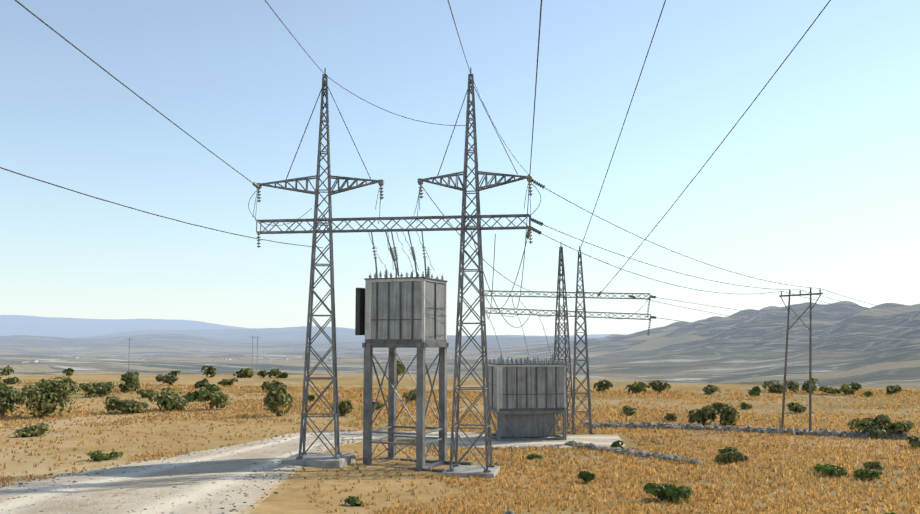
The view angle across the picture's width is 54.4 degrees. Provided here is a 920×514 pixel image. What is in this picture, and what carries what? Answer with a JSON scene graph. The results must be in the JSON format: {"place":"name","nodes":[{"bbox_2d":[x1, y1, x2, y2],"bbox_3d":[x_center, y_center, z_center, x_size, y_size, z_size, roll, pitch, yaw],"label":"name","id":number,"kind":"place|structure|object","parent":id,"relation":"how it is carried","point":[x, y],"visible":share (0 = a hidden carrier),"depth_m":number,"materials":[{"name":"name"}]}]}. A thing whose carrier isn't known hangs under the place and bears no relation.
{"place":"outdoors","nodes":[
{"label":"outdoors","id":0,"kind":"place"},
{"bbox_2d":[0,301,919,513],"bbox_3d":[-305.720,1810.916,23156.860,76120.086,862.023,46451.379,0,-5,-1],"label":"ground terrain","id":1,"kind":"structure","parent":0,"point":[685,356],"depth_m":1900.17,"materials":[{"name":"beige soil"}]},
{"bbox_2d":[0,365,13,375],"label":"scrub","id":2,"kind":"object","parent":1,"relation":"on","point":[5,371],"visible":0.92,"depth_m":192.14,"materials":[{"name":"green plant"}]},
{"bbox_2d":[2,377,18,384],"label":"shrub","id":3,"kind":"object","parent":1,"relation":"on","point":[13,380],"visible":1,"depth_m":116.75,"materials":[{"name":"green plant"}]},
{"bbox_2d":[0,385,25,415],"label":"shrub","id":4,"kind":"object","parent":1,"relation":"on","point":[7,393],"visible":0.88,"depth_m":69.24,"materials":[{"name":"green plant"}]},
{"bbox_2d":[14,423,50,436],"bbox_3d":[-26.510,10.802,55.513,2.082,0.870,1.719,3,-6,-31],"label":"shrub","id":5,"kind":"object","parent":1,"relation":"on","point":[38,429],"visible":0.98,"depth_m":55.11,"materials":[{"name":"green plant"}]},
{"bbox_2d":[12,376,79,417],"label":"shrub","id":6,"kind":"object","parent":1,"relation":"on","point":[47,396],"visible":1,"depth_m":68.73,"materials":[{"name":"green plant"}]},
{"bbox_2d":[62,368,74,376],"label":"shrub","id":7,"kind":"object","parent":1,"relation":"on","point":[69,371],"visible":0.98,"depth_m":185.53,"materials":[{"name":"green plant"}]},
{"bbox_2d":[78,383,96,397],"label":"scrub","id":8,"kind":"object","parent":1,"relation":"on","point":[90,389],"visible":1,"depth_m":92.16,"materials":[{"name":"green plant"}]},
{"bbox_2d":[88,385,111,396],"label":"scrub","id":9,"kind":"object","parent":1,"relation":"on","point":[103,390],"visible":0.77,"depth_m":93.60,"materials":[{"name":"green plant"}]},
{"bbox_2d":[91,382,112,386],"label":"scrub","id":10,"kind":"object","parent":1,"relation":"on","point":[100,384],"visible":0.31,"depth_m":98.00,"materials":[{"name":"green plant"}]},
{"bbox_2d":[87,450,122,460],"bbox_3d":[-17.528,9.841,44.255,1.759,0.574,1.250,4,-7,-40],"label":"bush","id":11,"kind":"object","parent":1,"relation":"on","point":[98,455],"visible":0.98,"depth_m":44.06,"materials":[{"name":"green plant"}]},
{"bbox_2d":[118,383,130,392],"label":"scrub","id":12,"kind":"object","parent":1,"relation":"on","point":[124,387],"visible":0.96,"depth_m":101.74,"materials":[{"name":"green plant"}]},
{"bbox_2d":[103,397,149,413],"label":"shrub","id":13,"kind":"object","parent":1,"relation":"on","point":[129,406],"visible":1,"depth_m":72.44,"materials":[{"name":"green plant"}]},
{"bbox_2d":[120,371,141,390],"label":"shrub","id":14,"kind":"object","parent":1,"relation":"on","point":[131,379],"visible":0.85,"depth_m":104.97,"materials":[{"name":"green plant"}]},
{"bbox_2d":[136,389,152,397],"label":"scrub","id":15,"kind":"object","parent":1,"relation":"on","point":[142,392],"visible":0.62,"depth_m":92.67,"materials":[{"name":"green plant"}]},
{"bbox_2d":[155,374,164,381],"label":"scrub","id":16,"kind":"object","parent":1,"relation":"on","point":[158,377],"visible":0.56,"depth_m":144.60,"materials":[{"name":"green plant"}]},
{"bbox_2d":[144,388,188,410],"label":"shrub","id":17,"kind":"object","parent":1,"relation":"on","point":[168,398],"visible":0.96,"depth_m":75.35,"materials":[{"name":"green plant"}]},
{"bbox_2d":[161,374,178,384],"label":"scrub","id":18,"kind":"object","parent":1,"relation":"on","point":[169,379],"visible":0.98,"depth_m":124.97,"materials":[{"name":"green plant"}]},
{"bbox_2d":[167,370,179,375],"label":"scrub","id":19,"kind":"object","parent":1,"relation":"on","point":[173,373],"visible":0.83,"depth_m":175.37,"materials":[{"name":"green plant"}]},
{"bbox_2d":[182,389,210,401],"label":"scrub","id":20,"kind":"object","parent":1,"relation":"on","point":[190,396],"visible":0.67,"depth_m":87.38,"materials":[{"name":"green plant"}]},
{"bbox_2d":[195,378,209,387],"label":"scrub","id":21,"kind":"object","parent":1,"relation":"on","point":[203,383],"visible":0.96,"depth_m":115.64,"materials":[{"name":"green plant"}]},
{"bbox_2d":[201,365,215,377],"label":"shrub","id":22,"kind":"object","parent":1,"relation":"on","point":[211,370],"visible":0.98,"depth_m":172.18,"materials":[{"name":"green plant"}]},
{"bbox_2d":[206,384,220,391],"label":"scrub","id":23,"kind":"object","parent":1,"relation":"on","point":[212,387],"visible":0.73,"depth_m":96.68,"materials":[{"name":"green plant"}]},
{"bbox_2d":[198,391,231,409],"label":"shrub","id":24,"kind":"object","parent":1,"relation":"on","point":[219,398],"visible":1,"depth_m":76.24,"materials":[{"name":"green plant"}]},
{"bbox_2d":[218,378,237,385],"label":"scrub","id":25,"kind":"object","parent":1,"relation":"on","point":[228,382],"visible":0.96,"depth_m":126.45,"materials":[{"name":"green plant"}]},
{"bbox_2d":[233,368,254,377],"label":"shrub","id":26,"kind":"object","parent":1,"relation":"on","point":[245,372],"visible":0.98,"depth_m":169.03,"materials":[{"name":"green plant"}]},
{"bbox_2d":[0,431,503,513],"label":"gravel track","id":27,"kind":"structure","parent":1,"relation":"on","point":[145,484],"depth_m":35.93,"materials":[{"name":"grey gravel"}]},
{"bbox_2d":[0,430,361,513],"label":"track stones","id":28,"kind":"object","parent":27,"relation":"on","point":[277,492],"visible":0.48,"depth_m":38.10,"materials":[{"name":"stone"}]},
{"bbox_2d":[257,370,266,377],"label":"scrub","id":29,"kind":"object","parent":1,"relation":"on","point":[262,373],"visible":0.94,"depth_m":167.58,"materials":[{"name":"green plant"}]},
{"bbox_2d":[261,380,275,391],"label":"scrub","id":30,"kind":"object","parent":1,"relation":"on","point":[267,385],"visible":0.54,"depth_m":106.28,"materials":[{"name":"green plant"}]},
{"bbox_2d":[265,368,282,377],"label":"scrub","id":31,"kind":"object","parent":1,"relation":"on","point":[274,372],"visible":0.94,"depth_m":166.38,"materials":[{"name":"green plant"}]},
{"bbox_2d":[263,380,292,415],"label":"shrub","id":32,"kind":"object","parent":1,"relation":"on","point":[275,398],"visible":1,"depth_m":69.81,"materials":[{"name":"green plant"}]},
{"bbox_2d":[280,372,287,377],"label":"scrub","id":33,"kind":"object","parent":1,"relation":"on","point":[284,375],"visible":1,"depth_m":165.47,"materials":[{"name":"green plant"}]},
{"bbox_2d":[21,350,568,362],"bbox_3d":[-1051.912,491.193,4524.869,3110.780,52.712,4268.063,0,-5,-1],"label":"distant farm buildings","id":34,"kind":"structure","parent":1,"relation":"on","point":[228,358],"depth_m":3409.15,"materials":[{"name":"grey"}]},
{"bbox_2d":[308,394,314,401],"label":"shrub","id":35,"kind":"object","parent":1,"relation":"on","point":[311,397],"visible":0.73,"depth_m":86.81,"materials":[{"name":"green plant"}]},
{"bbox_2d":[282,452,355,468],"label":"tower plinth","id":36,"kind":"structure","parent":1,"relation":"on","point":[325,460],"depth_m":43.10,"materials":[{"name":"concrete"}]},
{"bbox_2d":[256,68,383,458],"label":"lattice tower","id":37,"kind":"structure","parent":36,"relation":"on","point":[317,191],"depth_m":45.10,"materials":[{"name":"metal"}]},
{"bbox_2d":[256,214,530,233],"bbox_3d":[-3.443,-1.633,44.734,13.918,0.670,0.620,-1,-5,9],"label":"portal girder","id":38,"kind":"object","parent":37,"relation":"attached to","point":[506,216],"visible":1,"depth_m":44.62,"materials":[{"name":"metal"}]},
{"bbox_2d":[252,174,655,334],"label":"insulator strings","id":39,"kind":"object","parent":37,"relation":"hanging from","point":[392,251],"visible":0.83,"depth_m":44.98,"materials":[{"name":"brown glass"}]},
{"bbox_2d":[330,400,353,415],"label":"shrub","id":40,"kind":"object","parent":1,"relation":"on","point":[343,409],"visible":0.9,"depth_m":70.83,"materials":[{"name":"green plant"}]},
{"bbox_2d":[343,496,363,505],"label":"bush","id":41,"kind":"object","parent":1,"relation":"on","point":[353,501],"visible":0.92,"depth_m":31.54,"materials":[{"name":"green plant"}]},
{"bbox_2d":[372,401,384,409],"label":"shrub","id":42,"kind":"object","parent":1,"relation":"on","point":[379,405],"visible":0.71,"depth_m":77.18,"materials":[{"name":"green plant"}]},
{"bbox_2d":[397,360,404,382],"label":"tree","id":43,"kind":"object","parent":1,"relation":"on","point":[400,369],"visible":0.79,"depth_m":142.72,"materials":[{"name":"green plant"}]},
{"bbox_2d":[401,390,416,400],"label":"shrub","id":44,"kind":"object","parent":1,"relation":"on","point":[412,398],"visible":0.62,"depth_m":93.66,"materials":[{"name":"green plant"}]},
{"bbox_2d":[362,343,472,471],"bbox_3d":[-2.901,7.532,45.825,6.400,6.252,3.900,-2,-6,21],"label":"cubicle stand","id":45,"kind":"object","parent":1,"relation":"on","point":[420,461],"visible":0.83,"depth_m":45.00,"materials":[{"name":"metal"}]},
{"bbox_2d":[355,267,447,342],"bbox_3d":[-3.060,2.492,46.350,4.010,3.880,3.120,-2,-6,21],"label":"raised cubicle","id":46,"kind":"object","parent":45,"relation":"on","point":[407,309],"visible":0.98,"depth_m":45.02,"materials":[{"name":"metal"}]},
{"bbox_2d":[371,230,426,277],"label":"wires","id":47,"kind":"object","parent":46,"relation":"on","point":[396,268],"visible":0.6,"depth_m":45.37,"materials":[{"name":"metal"}]},
{"bbox_2d":[0,380,919,513],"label":"dry grass tufts","id":48,"kind":"object","parent":1,"relation":"on","point":[746,474],"visible":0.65,"depth_m":48.19,"materials":[{"name":"yellow plant"}]},
{"bbox_2d":[0,0,919,355],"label":"conductors","id":49,"kind":"structure","parent":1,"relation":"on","point":[516,172],"depth_m":45.13,"materials":[{"name":"grey metal"}]},
{"bbox_2d":[441,465,499,477],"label":"tower plinth","id":50,"kind":"structure","parent":1,"relation":"on","point":[465,470],"depth_m":42.22,"materials":[{"name":"concrete"}]},
{"bbox_2d":[417,67,531,472],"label":"lattice tower","id":51,"kind":"structure","parent":50,"relation":"on","point":[482,319],"depth_m":43.92,"materials":[{"name":"metal"}]},
{"bbox_2d":[438,509,513,513],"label":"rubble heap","id":52,"kind":"object","parent":1,"relation":"on","point":[510,511],"visible":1,"depth_m":26.03,"materials":[{"name":"stone"}]},
{"bbox_2d":[425,435,624,447],"bbox_3d":[4.203,11.758,57.578,12.808,0.168,7.964,0,-5,2],"label":"gravel pad","id":53,"kind":"object","parent":1,"relation":"on","point":[602,440],"visible":0.46,"depth_m":56.70,"materials":[{"name":"beige gravel"}]},
{"bbox_2d":[487,409,566,440],"bbox_3d":[4.338,10.962,58.842,4.550,1.900,3.200,1,-5,-10],"label":"cubicle stand","id":54,"kind":"object","parent":53,"relation":"on","point":[513,425],"visible":0.73,"depth_m":57.63,"materials":[{"name":"metal"}]},
{"bbox_2d":[487,354,565,410],"bbox_3d":[4.338,8.209,59.095,4.670,3.630,3.320,1,-5,-10],"label":"electrical transformer","id":55,"kind":"object","parent":54,"relation":"on","point":[530,385],"visible":0.98,"depth_m":57.59,"materials":[{"name":"metal"}]},
{"bbox_2d":[526,453,547,458],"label":"bush","id":56,"kind":"object","parent":1,"relation":"on","point":[533,456],"visible":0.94,"depth_m":48.52,"materials":[{"name":"green plant"}]},
{"bbox_2d":[484,242,650,433],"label":"transmission tower","id":57,"kind":"structure","parent":1,"relation":"on","point":[566,311],"depth_m":64.10,"materials":[{"name":"metal"}]},
{"bbox_2d":[577,471,595,482],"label":"bush","id":58,"kind":"object","parent":1,"relation":"on","point":[586,476],"visible":0.96,"depth_m":39.89,"materials":[{"name":"green plant"}]},
{"bbox_2d":[489,440,702,465],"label":"stone wall","id":59,"kind":"structure","parent":1,"relation":"on","point":[669,456],"depth_m":50.97,"materials":[{"name":"stone"}]},
{"bbox_2d":[593,379,612,391],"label":"shrub","id":60,"kind":"object","parent":1,"relation":"on","point":[602,385],"visible":0.96,"depth_m":124.14,"materials":[{"name":"green plant"}]},
{"bbox_2d":[610,440,623,448],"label":"scrub","id":61,"kind":"object","parent":1,"relation":"on","point":[616,444],"visible":0.85,"depth_m":53.28,"materials":[{"name":"green plant"}]},
{"bbox_2d":[622,405,636,415],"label":"shrub","id":62,"kind":"object","parent":1,"relation":"on","point":[629,409],"visible":0.98,"depth_m":76.62,"materials":[{"name":"green plant"}]},
{"bbox_2d":[625,381,646,392],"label":"shrub","id":63,"kind":"object","parent":1,"relation":"on","point":[635,386],"visible":0.98,"depth_m":120.17,"materials":[{"name":"green plant"}]},
{"bbox_2d":[647,380,670,393],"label":"shrub","id":64,"kind":"object","parent":1,"relation":"on","point":[658,386],"visible":0.98,"depth_m":120.29,"materials":[{"name":"green plant"}]},
{"bbox_2d":[643,482,692,501],"bbox_3d":[8.027,9.162,34.714,1.892,0.795,1.565,0,-5,-1],"label":"bush","id":65,"kind":"object","parent":1,"relation":"on","point":[667,492],"visible":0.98,"depth_m":34.38,"materials":[{"name":"green plant"}]},
{"bbox_2d":[664,413,678,420],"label":"shrub","id":66,"kind":"object","parent":1,"relation":"on","point":[670,416],"visible":0.94,"depth_m":71.65,"materials":[{"name":"green plant"}]},
{"bbox_2d":[687,405,717,425],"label":"shrub","id":67,"kind":"object","parent":1,"relation":"on","point":[706,413],"visible":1,"depth_m":67.59,"materials":[{"name":"green plant"}]},
{"bbox_2d":[702,384,721,393],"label":"shrub","id":68,"kind":"object","parent":1,"relation":"on","point":[710,389],"visible":0.98,"depth_m":118.28,"materials":[{"name":"green plant"}]},
{"bbox_2d":[715,452,735,462],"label":"scrub","id":69,"kind":"object","parent":1,"relation":"on","point":[727,457],"visible":0.94,"depth_m":46.92,"materials":[{"name":"green plant"}]},
{"bbox_2d":[711,402,740,425],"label":"shrub","id":70,"kind":"object","parent":1,"relation":"on","point":[728,413],"visible":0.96,"depth_m":67.50,"materials":[{"name":"green plant"}]},
{"bbox_2d":[718,446,737,453],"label":"bush","id":71,"kind":"object","parent":1,"relation":"on","point":[727,449],"visible":0.9,"depth_m":51.05,"materials":[{"name":"green plant"}]},
{"bbox_2d":[725,451,748,461],"bbox_3d":[14.721,10.639,47.639,1.387,0.695,0.933,0,-5,-1],"label":"scrub","id":72,"kind":"object","parent":1,"relation":"on","point":[740,457],"visible":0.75,"depth_m":47.37,"materials":[{"name":"green plant"}]},
{"bbox_2d":[740,402,752,408],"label":"shrub","id":73,"kind":"object","parent":1,"relation":"on","point":[743,405],"visible":0.98,"depth_m":85.22,"materials":[{"name":"green plant"}]},
{"bbox_2d":[747,386,761,395],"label":"scrub","id":74,"kind":"object","parent":1,"relation":"on","point":[756,390],"visible":0.96,"depth_m":113.38,"materials":[{"name":"green plant"}]},
{"bbox_2d":[762,380,786,392],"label":"shrub","id":75,"kind":"object","parent":1,"relation":"on","point":[774,387],"visible":0.94,"depth_m":121.41,"materials":[{"name":"green plant"}]},
{"bbox_2d":[786,380,798,392],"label":"shrub","id":76,"kind":"object","parent":1,"relation":"on","point":[791,385],"visible":1,"depth_m":119.75,"materials":[{"name":"green plant"}]},
{"bbox_2d":[786,402,805,412],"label":"shrub","id":77,"kind":"object","parent":1,"relation":"on","point":[795,407],"visible":1,"depth_m":80.03,"materials":[{"name":"green plant"}]},
{"bbox_2d":[779,288,822,430],"bbox_3d":[24.444,7.509,64.280,0.648,10.497,4.200,2,-6,-23],"label":"utility pole","id":78,"kind":"object","parent":1,"relation":"on","point":[810,374],"visible":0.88,"depth_m":63.94,"materials":[{"name":"brown wood"}]},
{"bbox_2d":[801,378,818,392],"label":"shrub","id":79,"kind":"object","parent":1,"relation":"on","point":[805,386],"visible":0.71,"depth_m":119.69,"materials":[{"name":"green plant"}]},
{"bbox_2d":[810,464,848,475],"bbox_3d":[17.819,10.274,42.987,1.710,0.529,2.048,0,-5,-1],"label":"bush","id":80,"kind":"object","parent":1,"relation":"on","point":[830,469],"visible":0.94,"depth_m":42.52,"materials":[{"name":"green plant"}]},
{"bbox_2d":[819,386,840,394],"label":"shrub","id":81,"kind":"object","parent":1,"relation":"on","point":[831,390],"visible":0.98,"depth_m":115.91,"materials":[{"name":"green plant"}]},
{"bbox_2d":[839,385,855,394],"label":"shrub","id":82,"kind":"object","parent":1,"relation":"on","point":[846,389],"visible":0.92,"depth_m":115.44,"materials":[{"name":"green plant"}]},
{"bbox_2d":[839,382,861,390],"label":"scrub","id":83,"kind":"object","parent":1,"relation":"on","point":[856,386],"visible":0.48,"depth_m":123.02,"materials":[{"name":"green plant"}]},
{"bbox_2d":[853,469,881,479],"bbox_3d":[18.893,10.073,41.358,1.317,0.606,0.995,0,-5,-1],"label":"bush","id":84,"kind":"object","parent":1,"relation":"on","point":[865,473],"visible":0.9,"depth_m":41.26,"materials":[{"name":"green plant"}]},
{"bbox_2d":[863,391,873,396],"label":"scrub","id":85,"kind":"object","parent":1,"relation":"on","point":[866,393],"visible":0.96,"depth_m":111.62,"materials":[{"name":"green plant"}]},
{"bbox_2d":[847,414,892,438],"bbox_3d":[27.424,11.364,60.015,2.865,1.679,2.437,-4,-6,36],"label":"shrub","id":86,"kind":"object","parent":1,"relation":"on","point":[872,424],"visible":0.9,"depth_m":59.59,"materials":[{"name":"green plant"}]},
{"bbox_2d":[863,461,882,470],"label":"scrub","id":87,"kind":"object","parent":1,"relation":"on","point":[874,465],"visible":0.96,"depth_m":44.12,"materials":[{"name":"green plant"}]},
{"bbox_2d":[886,385,902,393],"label":"shrub","id":88,"kind":"object","parent":1,"relation":"on","point":[895,389],"visible":0.94,"depth_m":115.67,"materials":[{"name":"green plant"}]},
{"bbox_2d":[886,421,914,434],"bbox_3d":[29.224,11.443,59.308,2.193,1.277,1.766,0,-5,-1],"label":"shrub","id":89,"kind":"object","parent":1,"relation":"on","point":[898,427],"visible":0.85,"depth_m":58.98,"materials":[{"name":"green plant"}]},
{"bbox_2d":[906,435,919,447],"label":"shrub","id":90,"kind":"object","parent":1,"relation":"on","point":[914,441],"visible":0.96,"depth_m":53.61,"materials":[{"name":"green plant"}]},
{"bbox_2d":[0,0,919,335],"label":"sky","id":91,"kind":"structure","parent":0,"point":[816,185],"materials":[{"name":"blue"}]},
{"bbox_2d":[583,410,909,439],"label":"dry stone wall","id":92,"kind":"structure","parent":0,"point":[772,430],"depth_m":63.13,"materials":[{"name":"grey stone"}]}
]}

